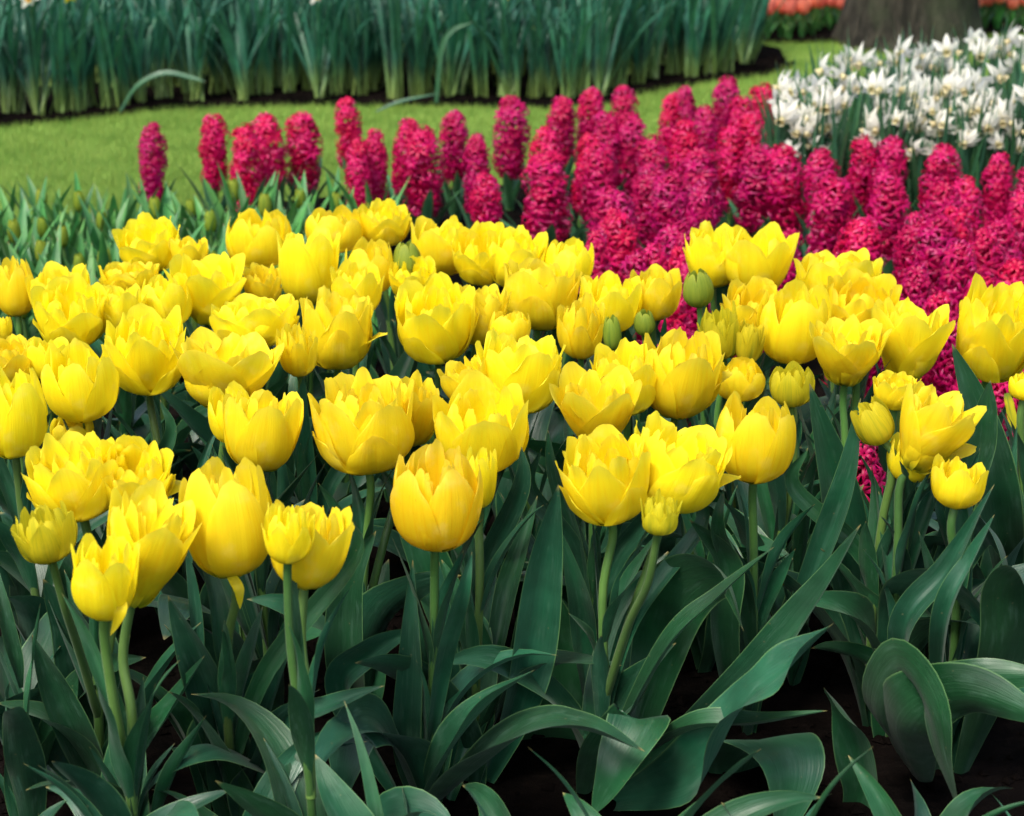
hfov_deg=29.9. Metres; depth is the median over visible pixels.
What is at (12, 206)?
budding tulip
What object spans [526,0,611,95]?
daffodil clump
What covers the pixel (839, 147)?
white daffodil
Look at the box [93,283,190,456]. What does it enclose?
tulip
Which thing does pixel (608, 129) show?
hyacinth
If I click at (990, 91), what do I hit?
white daffodil
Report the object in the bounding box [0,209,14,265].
budding tulip
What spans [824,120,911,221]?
white daffodil
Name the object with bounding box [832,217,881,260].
hyacinth
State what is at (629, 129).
hyacinth
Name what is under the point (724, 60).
daffodil clump
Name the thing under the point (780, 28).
coral tulip
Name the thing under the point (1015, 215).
hyacinth
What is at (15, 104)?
daffodil clump
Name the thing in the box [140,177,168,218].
budding tulip
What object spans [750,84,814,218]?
white daffodil
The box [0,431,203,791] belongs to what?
tulip
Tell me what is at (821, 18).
coral tulip
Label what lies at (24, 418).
tulip
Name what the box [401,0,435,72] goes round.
daffodil clump
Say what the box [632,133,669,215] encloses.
hyacinth
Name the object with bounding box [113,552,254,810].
tulip
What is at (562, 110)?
hyacinth
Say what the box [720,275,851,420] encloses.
tulip
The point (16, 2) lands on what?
daffodil clump
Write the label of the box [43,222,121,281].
budding tulip
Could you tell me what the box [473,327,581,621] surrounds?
tulip
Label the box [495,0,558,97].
daffodil clump
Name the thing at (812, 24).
coral tulip
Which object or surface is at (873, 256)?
hyacinth
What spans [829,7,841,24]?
coral tulip
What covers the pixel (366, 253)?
tulip
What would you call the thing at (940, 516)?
tulip
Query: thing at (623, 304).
tulip
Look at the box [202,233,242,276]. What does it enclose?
budding tulip
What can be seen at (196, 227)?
budding tulip
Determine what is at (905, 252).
hyacinth
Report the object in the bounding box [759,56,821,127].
white daffodil
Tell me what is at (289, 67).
daffodil clump
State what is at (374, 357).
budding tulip
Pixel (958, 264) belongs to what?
hyacinth
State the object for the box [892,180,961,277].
hyacinth
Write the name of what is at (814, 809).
tulip
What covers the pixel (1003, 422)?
hyacinth
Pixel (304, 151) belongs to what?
hyacinth
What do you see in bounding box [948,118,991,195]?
white daffodil
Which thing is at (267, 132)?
hyacinth
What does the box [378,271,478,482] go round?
tulip
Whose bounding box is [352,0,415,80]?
daffodil clump
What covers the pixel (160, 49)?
daffodil clump
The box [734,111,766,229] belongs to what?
hyacinth
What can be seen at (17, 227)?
budding tulip
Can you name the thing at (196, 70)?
daffodil clump
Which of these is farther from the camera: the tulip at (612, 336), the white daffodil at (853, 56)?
the white daffodil at (853, 56)
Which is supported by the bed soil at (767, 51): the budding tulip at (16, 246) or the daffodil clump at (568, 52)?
the daffodil clump at (568, 52)
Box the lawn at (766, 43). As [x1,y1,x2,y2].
[0,28,1023,217]
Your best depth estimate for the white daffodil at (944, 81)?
4.36 m
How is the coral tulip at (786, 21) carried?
on the coral bed soil at (824, 32)
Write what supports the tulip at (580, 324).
on the flower bed soil at (526, 771)
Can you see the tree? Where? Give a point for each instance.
(857, 19)
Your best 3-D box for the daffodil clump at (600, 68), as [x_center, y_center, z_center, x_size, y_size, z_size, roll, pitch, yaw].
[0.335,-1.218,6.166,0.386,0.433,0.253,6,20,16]
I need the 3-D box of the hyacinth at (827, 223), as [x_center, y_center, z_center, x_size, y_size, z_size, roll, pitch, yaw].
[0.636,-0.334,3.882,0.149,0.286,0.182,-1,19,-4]
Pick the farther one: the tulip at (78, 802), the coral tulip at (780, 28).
the coral tulip at (780, 28)
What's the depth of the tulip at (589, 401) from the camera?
2.21 m
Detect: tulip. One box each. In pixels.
[0,175,46,240]
[0,175,72,230]
[0,181,51,236]
[0,197,62,262]
[0,204,8,223]
[0,205,34,256]
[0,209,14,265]
[0,223,86,274]
[0,238,32,314]
[0,256,42,340]
[0,311,7,318]
[0,316,44,550]
[0,334,33,514]
[0,338,203,597]
[0,366,108,647]
[0,416,120,592]
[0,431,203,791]
[0,575,145,766]
[0,607,46,815]
[1,204,83,267]
[2,238,51,261]
[7,180,46,230]
[7,227,32,316]
[8,238,60,338]
[8,241,48,278]
[12,197,72,264]
[12,313,39,340]
[13,336,68,481]
[17,181,93,238]
[23,763,225,815]
[25,261,102,421]
[27,255,51,326]
[27,688,205,815]
[28,201,118,255]
[30,252,122,355]
[30,272,178,433]
[39,800,65,815]
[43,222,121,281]
[43,231,113,268]
[50,203,86,266]
[52,478,201,815]
[54,171,108,241]
[63,192,111,260]
[63,230,111,279]
[68,220,124,276]
[71,194,128,258]
[82,205,176,257]
[83,240,118,278]
[84,187,144,224]
[86,200,100,231]
[87,244,95,285]
[90,173,177,218]
[90,212,185,407]
[92,222,116,261]
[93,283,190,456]
[96,206,179,235]
[98,261,200,431]
[100,499,178,639]
[102,303,186,627]
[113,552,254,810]
[130,180,189,239]
[133,272,207,504]
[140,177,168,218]
[147,381,315,659]
[148,456,382,815]
[151,731,366,815]
[153,434,214,609]
[158,212,225,248]
[158,389,324,711]
[160,221,205,276]
[160,293,299,495]
[163,251,288,472]
[165,195,243,250]
[168,236,213,442]
[169,326,304,581]
[170,190,223,233]
[173,224,340,488]
[176,222,229,254]
[178,317,190,383]
[183,195,259,221]
[185,210,226,253]
[187,224,243,276]
[191,499,449,815]
[202,163,275,224]
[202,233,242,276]
[219,170,299,232]
[225,208,291,380]
[230,170,287,219]
[243,262,333,417]
[247,367,460,698]
[258,170,340,233]
[266,285,386,521]
[267,464,384,632]
[269,322,394,615]
[277,190,311,237]
[286,166,345,233]
[287,204,373,382]
[307,204,310,216]
[307,236,445,416]
[309,259,413,473]
[310,194,394,262]
[315,255,435,400]
[315,439,644,803]
[315,701,435,815]
[326,172,353,212]
[333,177,409,210]
[339,185,407,247]
[347,198,411,378]
[356,446,621,784]
[371,241,444,501]
[371,286,390,368]
[373,441,565,585]
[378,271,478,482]
[381,369,530,644]
[392,215,478,399]
[426,221,551,376]
[437,356,587,576]
[439,284,511,534]
[440,225,547,397]
[453,410,860,811]
[461,781,510,815]
[468,254,582,443]
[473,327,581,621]
[483,310,577,558]
[501,361,667,629]
[507,520,644,602]
[527,292,632,537]
[527,315,670,527]
[529,748,819,815]
[540,236,635,411]
[580,270,645,435]
[586,337,657,566]
[601,326,792,559]
[621,263,769,425]
[627,487,787,672]
[632,309,654,571]
[634,415,682,568]
[656,221,821,452]
[668,391,860,815]
[682,220,773,426]
[683,268,772,425]
[688,301,766,530]
[705,356,770,558]
[708,468,863,685]
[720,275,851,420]
[721,748,870,815]
[724,361,832,616]
[743,396,964,726]
[757,278,851,553]
[763,0,777,37]
[766,11,778,22]
[766,247,883,464]
[771,0,790,36]
[773,0,787,34]
[781,0,797,38]
[785,380,1007,657]
[786,10,801,31]
[790,313,927,590]
[791,384,884,551]
[792,0,800,28]
[792,336,924,590]
[796,0,811,36]
[800,268,902,451]
[803,296,954,489]
[804,0,821,34]
[810,0,827,29]
[812,449,1023,808]
[816,381,986,737]
[823,4,833,25]
[825,0,839,28]
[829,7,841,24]
[829,482,937,587]
[832,0,844,21]
[848,755,1023,815]
[859,370,947,568]
[920,489,947,659]
[927,273,1023,563]
[929,426,1023,578]
[931,344,1023,567]
[979,0,984,15]
[981,0,994,28]
[981,5,997,11]
[987,1,993,25]
[987,789,1010,815]
[992,2,1001,19]
[993,0,1006,29]
[1001,0,1018,23]
[1004,0,1020,31]
[1011,0,1023,31]
[1016,4,1021,24]
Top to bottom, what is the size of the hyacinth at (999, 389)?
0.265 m
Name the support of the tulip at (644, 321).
on the flower bed soil at (526, 771)
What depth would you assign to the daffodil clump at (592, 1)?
6.18 m
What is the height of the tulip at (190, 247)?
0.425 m
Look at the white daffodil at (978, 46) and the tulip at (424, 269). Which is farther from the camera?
the white daffodil at (978, 46)
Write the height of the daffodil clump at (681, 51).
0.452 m
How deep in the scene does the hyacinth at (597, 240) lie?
3.41 m
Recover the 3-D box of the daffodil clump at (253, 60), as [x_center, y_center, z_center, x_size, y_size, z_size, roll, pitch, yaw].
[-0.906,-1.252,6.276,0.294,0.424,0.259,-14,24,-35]
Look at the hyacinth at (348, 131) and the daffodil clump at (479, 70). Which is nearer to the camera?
the hyacinth at (348, 131)
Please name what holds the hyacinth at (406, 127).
on the flower bed soil at (526, 771)
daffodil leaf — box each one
[120,70,204,111]
[376,93,438,111]
[434,22,472,103]
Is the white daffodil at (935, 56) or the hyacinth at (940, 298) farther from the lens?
the white daffodil at (935, 56)
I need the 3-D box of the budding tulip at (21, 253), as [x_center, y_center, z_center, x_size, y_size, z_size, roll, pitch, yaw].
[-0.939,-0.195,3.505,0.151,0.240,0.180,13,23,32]
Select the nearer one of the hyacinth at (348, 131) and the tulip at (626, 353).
the tulip at (626, 353)
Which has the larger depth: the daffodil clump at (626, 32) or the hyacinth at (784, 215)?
the daffodil clump at (626, 32)
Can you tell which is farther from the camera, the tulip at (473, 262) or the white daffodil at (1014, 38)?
the white daffodil at (1014, 38)
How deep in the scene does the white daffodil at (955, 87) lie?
4.24 m
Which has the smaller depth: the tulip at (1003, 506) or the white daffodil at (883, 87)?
the tulip at (1003, 506)
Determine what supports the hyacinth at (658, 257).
on the flower bed soil at (526, 771)
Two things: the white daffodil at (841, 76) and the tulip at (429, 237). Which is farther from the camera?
the white daffodil at (841, 76)
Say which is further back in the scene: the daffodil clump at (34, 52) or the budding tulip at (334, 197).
the daffodil clump at (34, 52)
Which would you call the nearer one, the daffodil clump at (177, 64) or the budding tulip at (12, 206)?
the budding tulip at (12, 206)
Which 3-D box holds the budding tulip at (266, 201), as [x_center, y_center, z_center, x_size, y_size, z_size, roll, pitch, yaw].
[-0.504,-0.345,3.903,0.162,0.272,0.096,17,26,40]
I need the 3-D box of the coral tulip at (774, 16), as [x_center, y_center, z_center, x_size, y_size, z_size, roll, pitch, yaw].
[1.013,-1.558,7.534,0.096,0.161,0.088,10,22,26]
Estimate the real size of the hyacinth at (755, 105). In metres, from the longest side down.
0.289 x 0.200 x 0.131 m
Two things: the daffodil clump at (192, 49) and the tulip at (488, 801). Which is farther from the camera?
the daffodil clump at (192, 49)
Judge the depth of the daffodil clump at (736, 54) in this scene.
6.85 m
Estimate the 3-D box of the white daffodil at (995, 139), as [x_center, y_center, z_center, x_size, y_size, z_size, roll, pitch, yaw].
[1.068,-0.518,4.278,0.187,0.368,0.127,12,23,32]
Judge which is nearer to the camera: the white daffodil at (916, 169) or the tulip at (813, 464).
the tulip at (813, 464)
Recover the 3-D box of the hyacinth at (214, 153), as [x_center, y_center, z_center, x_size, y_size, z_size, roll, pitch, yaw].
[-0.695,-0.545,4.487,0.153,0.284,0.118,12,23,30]
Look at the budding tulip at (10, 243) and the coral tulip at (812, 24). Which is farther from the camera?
the coral tulip at (812, 24)
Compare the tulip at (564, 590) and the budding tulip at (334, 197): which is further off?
the budding tulip at (334, 197)
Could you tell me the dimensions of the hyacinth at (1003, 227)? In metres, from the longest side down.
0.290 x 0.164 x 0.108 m
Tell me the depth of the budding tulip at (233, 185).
4.05 m
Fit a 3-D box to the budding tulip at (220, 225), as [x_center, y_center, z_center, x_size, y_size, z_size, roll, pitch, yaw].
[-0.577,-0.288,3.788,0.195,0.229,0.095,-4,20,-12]
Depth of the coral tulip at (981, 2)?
7.52 m
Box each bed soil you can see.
[0,39,785,125]
[0,181,1023,815]
[710,5,1023,40]
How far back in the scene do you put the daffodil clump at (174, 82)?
6.34 m
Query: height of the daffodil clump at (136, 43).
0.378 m
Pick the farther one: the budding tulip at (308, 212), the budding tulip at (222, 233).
the budding tulip at (308, 212)
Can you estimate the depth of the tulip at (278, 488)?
2.41 m
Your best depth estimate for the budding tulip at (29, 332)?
3.38 m
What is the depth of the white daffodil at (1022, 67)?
4.52 m
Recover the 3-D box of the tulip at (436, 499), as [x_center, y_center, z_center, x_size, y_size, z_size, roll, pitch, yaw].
[-0.035,0.245,2.012,0.333,0.441,0.351,0,19,0]
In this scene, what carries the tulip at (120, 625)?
on the flower bed soil at (526, 771)
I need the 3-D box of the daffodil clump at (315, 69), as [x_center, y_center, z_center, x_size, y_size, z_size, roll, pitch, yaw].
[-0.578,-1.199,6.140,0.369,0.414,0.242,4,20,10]
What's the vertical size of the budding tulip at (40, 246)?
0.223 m
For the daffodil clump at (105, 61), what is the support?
on the bed soil at (767, 51)
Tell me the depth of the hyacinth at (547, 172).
4.07 m
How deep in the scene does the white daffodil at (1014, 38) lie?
4.76 m
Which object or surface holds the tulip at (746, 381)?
on the flower bed soil at (526, 771)
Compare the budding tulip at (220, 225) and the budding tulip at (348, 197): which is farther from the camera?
the budding tulip at (348, 197)
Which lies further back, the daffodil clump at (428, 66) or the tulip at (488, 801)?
the daffodil clump at (428, 66)
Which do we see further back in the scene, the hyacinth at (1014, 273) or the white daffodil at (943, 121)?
the white daffodil at (943, 121)
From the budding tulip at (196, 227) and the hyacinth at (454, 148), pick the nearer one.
the budding tulip at (196, 227)
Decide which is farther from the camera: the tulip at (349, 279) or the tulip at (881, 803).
the tulip at (349, 279)
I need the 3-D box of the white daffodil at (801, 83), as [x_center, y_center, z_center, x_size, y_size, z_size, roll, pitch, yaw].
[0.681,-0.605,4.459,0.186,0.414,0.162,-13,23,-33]
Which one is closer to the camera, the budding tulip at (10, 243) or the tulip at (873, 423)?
the tulip at (873, 423)
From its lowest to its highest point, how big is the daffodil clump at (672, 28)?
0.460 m
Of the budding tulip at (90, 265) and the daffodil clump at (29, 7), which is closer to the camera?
the budding tulip at (90, 265)
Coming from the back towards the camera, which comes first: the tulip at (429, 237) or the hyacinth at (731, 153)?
the hyacinth at (731, 153)
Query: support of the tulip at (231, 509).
on the flower bed soil at (526, 771)
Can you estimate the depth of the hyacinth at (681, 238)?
3.38 m
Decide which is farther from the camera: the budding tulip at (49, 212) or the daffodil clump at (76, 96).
the daffodil clump at (76, 96)
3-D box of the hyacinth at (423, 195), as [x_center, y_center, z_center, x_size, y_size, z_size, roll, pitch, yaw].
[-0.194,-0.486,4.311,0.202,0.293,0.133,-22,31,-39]
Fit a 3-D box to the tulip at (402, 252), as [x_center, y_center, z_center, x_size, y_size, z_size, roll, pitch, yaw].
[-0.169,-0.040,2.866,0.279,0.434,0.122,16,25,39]
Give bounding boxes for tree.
[831,0,988,53]
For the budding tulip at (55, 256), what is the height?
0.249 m
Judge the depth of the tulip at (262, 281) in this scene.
2.70 m
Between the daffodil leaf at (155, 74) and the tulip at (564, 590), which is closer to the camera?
the tulip at (564, 590)
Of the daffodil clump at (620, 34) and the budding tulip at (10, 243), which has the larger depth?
the daffodil clump at (620, 34)
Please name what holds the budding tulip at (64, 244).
on the flower bed soil at (526, 771)
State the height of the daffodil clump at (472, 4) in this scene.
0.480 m
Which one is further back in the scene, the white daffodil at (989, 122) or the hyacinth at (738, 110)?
the hyacinth at (738, 110)
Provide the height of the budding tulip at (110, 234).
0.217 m
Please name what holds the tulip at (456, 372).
on the flower bed soil at (526, 771)
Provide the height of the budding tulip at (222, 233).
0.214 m
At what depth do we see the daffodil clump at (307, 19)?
6.29 m
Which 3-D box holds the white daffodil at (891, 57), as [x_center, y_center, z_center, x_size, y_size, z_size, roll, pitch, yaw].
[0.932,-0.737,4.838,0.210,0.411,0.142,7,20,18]
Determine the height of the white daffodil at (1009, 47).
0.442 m
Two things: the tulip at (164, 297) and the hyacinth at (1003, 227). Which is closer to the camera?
the tulip at (164, 297)
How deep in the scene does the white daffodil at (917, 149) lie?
4.20 m
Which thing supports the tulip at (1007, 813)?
on the flower bed soil at (526, 771)
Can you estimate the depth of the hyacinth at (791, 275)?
3.41 m
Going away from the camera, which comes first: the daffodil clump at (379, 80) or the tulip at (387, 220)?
the tulip at (387, 220)
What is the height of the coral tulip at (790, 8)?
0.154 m
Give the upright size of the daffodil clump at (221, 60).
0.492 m
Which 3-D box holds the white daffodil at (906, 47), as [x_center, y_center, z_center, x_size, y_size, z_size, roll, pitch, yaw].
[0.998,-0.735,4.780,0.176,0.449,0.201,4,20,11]
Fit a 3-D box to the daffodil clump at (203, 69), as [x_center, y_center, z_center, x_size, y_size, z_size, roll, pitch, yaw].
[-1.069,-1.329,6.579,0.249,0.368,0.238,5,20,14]
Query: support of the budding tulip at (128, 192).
on the flower bed soil at (526, 771)
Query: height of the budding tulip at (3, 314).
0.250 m
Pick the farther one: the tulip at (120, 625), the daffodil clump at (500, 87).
the daffodil clump at (500, 87)
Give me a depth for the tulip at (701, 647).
2.35 m
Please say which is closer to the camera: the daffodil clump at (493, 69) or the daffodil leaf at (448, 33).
the daffodil leaf at (448, 33)
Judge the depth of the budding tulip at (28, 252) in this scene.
3.69 m
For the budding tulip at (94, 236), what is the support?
on the flower bed soil at (526, 771)
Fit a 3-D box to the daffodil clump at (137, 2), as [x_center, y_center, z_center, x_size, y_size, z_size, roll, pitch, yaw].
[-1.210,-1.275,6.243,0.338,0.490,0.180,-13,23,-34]
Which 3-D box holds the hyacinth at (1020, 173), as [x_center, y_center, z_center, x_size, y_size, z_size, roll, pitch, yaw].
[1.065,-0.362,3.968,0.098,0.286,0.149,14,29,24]
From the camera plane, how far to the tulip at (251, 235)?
2.92 m
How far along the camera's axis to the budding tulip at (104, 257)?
3.48 m
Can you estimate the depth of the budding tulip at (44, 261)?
3.39 m
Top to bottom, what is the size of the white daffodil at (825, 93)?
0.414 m
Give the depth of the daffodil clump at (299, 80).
6.39 m
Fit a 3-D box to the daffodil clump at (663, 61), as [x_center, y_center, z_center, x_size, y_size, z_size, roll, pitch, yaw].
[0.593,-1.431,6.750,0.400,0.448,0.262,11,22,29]
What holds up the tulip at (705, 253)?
on the flower bed soil at (526, 771)
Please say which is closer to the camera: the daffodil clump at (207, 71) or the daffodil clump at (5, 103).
the daffodil clump at (5, 103)
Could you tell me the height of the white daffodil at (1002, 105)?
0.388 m
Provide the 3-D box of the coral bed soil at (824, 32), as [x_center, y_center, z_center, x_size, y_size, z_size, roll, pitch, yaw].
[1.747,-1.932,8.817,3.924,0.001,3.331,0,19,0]
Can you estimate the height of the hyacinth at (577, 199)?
0.289 m
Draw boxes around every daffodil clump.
[0,0,21,47]
[0,0,44,113]
[0,0,49,84]
[0,0,52,112]
[0,0,96,114]
[4,0,52,37]
[12,0,65,85]
[41,0,110,111]
[41,0,145,106]
[43,0,90,112]
[48,0,106,88]
[63,0,136,107]
[79,0,165,104]
[92,0,159,86]
[102,0,190,98]
[106,0,181,102]
[110,0,159,87]
[126,0,171,85]
[127,0,251,93]
[134,0,199,86]
[149,0,231,101]
[168,0,220,67]
[176,0,286,101]
[182,0,246,93]
[183,0,213,73]
[187,0,212,72]
[191,0,220,81]
[197,0,250,88]
[198,0,286,95]
[203,0,279,87]
[241,0,284,94]
[250,0,323,92]
[250,0,335,86]
[272,0,307,83]
[272,0,385,85]
[273,0,372,97]
[288,0,348,90]
[295,0,335,82]
[298,0,365,94]
[304,0,421,90]
[328,0,388,95]
[332,0,365,88]
[347,0,443,99]
[352,0,382,83]
[352,0,389,45]
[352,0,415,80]
[374,0,408,72]
[385,0,448,75]
[387,0,442,96]
[401,0,430,58]
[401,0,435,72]
[401,0,506,88]
[405,0,451,93]
[417,0,519,94]
[422,0,496,97]
[433,0,489,84]
[447,0,535,85]
[464,0,509,88]
[464,0,513,97]
[465,0,557,98]
[482,0,544,97]
[489,3,494,73]
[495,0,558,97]
[497,0,520,72]
[506,0,535,75]
[516,0,569,86]
[521,0,558,84]
[521,0,568,32]
[525,0,591,96]
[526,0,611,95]
[532,0,566,72]
[540,0,600,98]
[554,0,640,74]
[558,0,664,95]
[559,0,674,87]
[565,0,616,55]
[605,0,642,86]
[608,0,654,86]
[614,0,653,73]
[614,1,632,27]
[618,0,669,83]
[627,0,680,78]
[659,0,677,64]
[663,0,687,74]
[672,0,694,72]
[676,0,709,77]
[693,8,710,65]
[702,0,737,75]
[703,0,762,72]
[726,0,737,60]
[726,0,784,63]
[729,21,735,59]
[745,0,767,59]
[750,0,769,51]
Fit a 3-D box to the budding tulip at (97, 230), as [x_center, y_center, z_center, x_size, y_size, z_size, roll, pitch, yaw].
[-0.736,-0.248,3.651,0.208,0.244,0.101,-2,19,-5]
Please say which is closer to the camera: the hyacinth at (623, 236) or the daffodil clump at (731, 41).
the hyacinth at (623, 236)
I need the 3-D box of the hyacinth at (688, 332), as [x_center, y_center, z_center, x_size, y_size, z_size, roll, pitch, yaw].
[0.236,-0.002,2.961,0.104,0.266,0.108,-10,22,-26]
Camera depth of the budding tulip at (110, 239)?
3.74 m
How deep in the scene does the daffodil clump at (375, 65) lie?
6.24 m
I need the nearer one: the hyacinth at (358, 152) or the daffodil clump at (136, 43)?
the hyacinth at (358, 152)
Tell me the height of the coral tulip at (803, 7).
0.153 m
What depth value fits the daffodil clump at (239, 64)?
6.07 m
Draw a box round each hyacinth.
[129,122,175,216]
[179,113,231,228]
[228,122,265,211]
[241,112,301,213]
[283,110,334,207]
[322,96,368,193]
[344,137,372,207]
[363,128,397,200]
[386,117,419,236]
[401,124,460,226]
[435,109,468,222]
[452,132,504,228]
[468,172,531,287]
[489,95,530,210]
[499,150,591,246]
[515,125,567,233]
[545,95,579,195]
[562,131,618,240]
[569,86,604,175]
[569,141,619,246]
[570,111,630,190]
[578,229,611,293]
[588,185,638,243]
[593,206,632,283]
[598,212,643,282]
[610,85,639,173]
[614,111,647,209]
[618,249,648,343]
[630,162,667,249]
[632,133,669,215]
[637,169,690,251]
[637,243,668,346]
[653,218,690,260]
[657,91,682,169]
[657,292,690,345]
[665,181,716,248]
[666,119,715,211]
[667,246,690,306]
[669,324,693,426]
[672,231,710,309]
[676,85,697,140]
[676,147,726,231]
[680,262,711,334]
[693,104,723,186]
[702,75,739,168]
[713,124,746,226]
[723,95,753,206]
[727,143,805,237]
[731,350,769,381]
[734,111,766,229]
[747,82,773,134]
[760,143,806,257]
[777,227,803,364]
[792,147,862,234]
[800,174,853,261]
[824,357,883,406]
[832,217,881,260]
[837,221,884,273]
[843,134,877,221]
[852,135,916,228]
[856,443,885,502]
[865,171,919,275]
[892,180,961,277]
[892,211,931,294]
[899,262,933,313]
[900,143,962,242]
[912,212,958,298]
[917,367,932,385]
[922,290,953,394]
[927,310,958,396]
[938,239,977,337]
[941,206,974,286]
[949,175,984,242]
[949,379,981,459]
[962,276,994,299]
[967,227,1006,286]
[979,152,1015,236]
[979,407,1009,562]
[983,213,1023,282]
[991,381,1008,419]
[993,258,1023,285]
[1001,187,1023,265]
[1004,369,1023,438]
[1006,167,1023,225]
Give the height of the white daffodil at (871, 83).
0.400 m
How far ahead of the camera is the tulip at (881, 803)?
1.84 m
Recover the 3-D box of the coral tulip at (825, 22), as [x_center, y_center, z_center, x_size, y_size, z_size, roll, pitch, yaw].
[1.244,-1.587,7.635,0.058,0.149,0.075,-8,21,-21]
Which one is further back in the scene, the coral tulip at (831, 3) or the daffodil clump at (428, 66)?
the coral tulip at (831, 3)
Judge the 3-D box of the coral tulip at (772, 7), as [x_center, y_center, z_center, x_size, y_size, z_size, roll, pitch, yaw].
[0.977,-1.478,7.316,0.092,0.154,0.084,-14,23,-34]
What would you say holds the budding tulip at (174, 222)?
on the flower bed soil at (526, 771)
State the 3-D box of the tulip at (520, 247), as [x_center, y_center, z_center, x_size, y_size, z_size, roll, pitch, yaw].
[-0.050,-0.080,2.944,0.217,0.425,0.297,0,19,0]
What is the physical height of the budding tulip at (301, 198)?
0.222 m
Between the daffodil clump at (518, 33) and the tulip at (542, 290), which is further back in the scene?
the daffodil clump at (518, 33)
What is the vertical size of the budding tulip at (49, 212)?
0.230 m
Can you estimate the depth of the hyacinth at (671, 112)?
4.68 m
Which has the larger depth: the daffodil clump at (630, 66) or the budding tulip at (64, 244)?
the daffodil clump at (630, 66)
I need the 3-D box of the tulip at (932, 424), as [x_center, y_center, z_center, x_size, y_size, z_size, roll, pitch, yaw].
[0.447,0.193,2.155,0.236,0.462,0.210,6,20,16]
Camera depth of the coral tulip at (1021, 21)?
7.54 m
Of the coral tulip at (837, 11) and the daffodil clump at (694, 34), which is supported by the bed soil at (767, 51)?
the daffodil clump at (694, 34)
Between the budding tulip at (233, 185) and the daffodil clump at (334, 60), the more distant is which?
the daffodil clump at (334, 60)
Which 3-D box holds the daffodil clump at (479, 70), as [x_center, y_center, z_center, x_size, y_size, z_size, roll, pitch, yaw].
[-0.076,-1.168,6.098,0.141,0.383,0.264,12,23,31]
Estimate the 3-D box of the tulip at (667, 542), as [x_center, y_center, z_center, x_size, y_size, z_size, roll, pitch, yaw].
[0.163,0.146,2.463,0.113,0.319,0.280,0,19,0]
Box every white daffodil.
[746,69,838,148]
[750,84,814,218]
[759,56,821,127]
[762,106,842,248]
[764,82,843,230]
[773,121,888,251]
[785,61,861,111]
[791,70,851,181]
[806,102,859,179]
[808,30,877,100]
[815,40,898,136]
[819,77,877,198]
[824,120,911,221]
[844,37,926,116]
[847,40,900,128]
[848,87,902,220]
[849,70,899,136]
[861,66,922,174]
[862,36,933,111]
[870,73,938,211]
[870,80,932,240]
[878,50,965,138]
[878,125,926,218]
[883,24,954,105]
[902,113,956,234]
[903,65,974,126]
[906,135,969,207]
[907,83,994,209]
[913,42,957,80]
[913,87,1000,188]
[915,69,1021,154]
[922,33,990,83]
[934,61,992,103]
[936,44,1023,111]
[936,46,988,108]
[945,99,1001,232]
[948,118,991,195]
[952,25,1003,93]
[953,16,1017,86]
[961,80,1015,229]
[963,80,1022,212]
[965,69,1023,177]
[981,18,1023,98]
[981,96,1023,190]
[987,118,1023,198]
[994,60,1023,122]
[997,54,1023,94]
[999,83,1023,190]
[1000,56,1023,165]
[1014,25,1023,78]
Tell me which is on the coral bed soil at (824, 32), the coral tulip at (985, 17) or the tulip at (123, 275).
the coral tulip at (985, 17)
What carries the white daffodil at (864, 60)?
on the flower bed soil at (526, 771)
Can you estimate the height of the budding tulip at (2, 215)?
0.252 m
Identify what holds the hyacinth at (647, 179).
on the flower bed soil at (526, 771)
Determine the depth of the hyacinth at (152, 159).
4.37 m
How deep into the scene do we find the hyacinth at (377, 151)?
4.25 m
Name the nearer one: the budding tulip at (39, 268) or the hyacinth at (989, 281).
the hyacinth at (989, 281)
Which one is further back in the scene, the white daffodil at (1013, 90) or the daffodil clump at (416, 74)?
the daffodil clump at (416, 74)
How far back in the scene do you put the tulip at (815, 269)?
2.71 m
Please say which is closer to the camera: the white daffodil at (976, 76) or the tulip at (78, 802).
the tulip at (78, 802)
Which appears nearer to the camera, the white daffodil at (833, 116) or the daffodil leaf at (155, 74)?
the white daffodil at (833, 116)
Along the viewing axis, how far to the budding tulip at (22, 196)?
4.09 m
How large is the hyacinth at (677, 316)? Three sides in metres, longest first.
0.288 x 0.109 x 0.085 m
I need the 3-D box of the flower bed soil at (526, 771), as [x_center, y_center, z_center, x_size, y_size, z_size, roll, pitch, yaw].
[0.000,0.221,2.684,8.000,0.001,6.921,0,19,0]
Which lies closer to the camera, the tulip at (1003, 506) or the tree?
the tulip at (1003, 506)
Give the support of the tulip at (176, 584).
on the flower bed soil at (526, 771)
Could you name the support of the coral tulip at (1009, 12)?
on the coral bed soil at (824, 32)
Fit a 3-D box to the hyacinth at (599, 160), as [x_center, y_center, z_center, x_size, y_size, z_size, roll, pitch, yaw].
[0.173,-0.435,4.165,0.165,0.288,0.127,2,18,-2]
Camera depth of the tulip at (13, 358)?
2.35 m
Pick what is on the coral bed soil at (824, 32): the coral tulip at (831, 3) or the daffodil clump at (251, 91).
the coral tulip at (831, 3)
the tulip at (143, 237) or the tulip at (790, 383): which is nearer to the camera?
the tulip at (790, 383)
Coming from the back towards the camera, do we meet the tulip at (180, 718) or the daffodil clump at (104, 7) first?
the daffodil clump at (104, 7)
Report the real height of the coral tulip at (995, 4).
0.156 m
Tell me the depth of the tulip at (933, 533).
2.38 m
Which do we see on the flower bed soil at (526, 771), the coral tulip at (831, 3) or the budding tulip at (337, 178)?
the budding tulip at (337, 178)
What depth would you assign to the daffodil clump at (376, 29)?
6.54 m

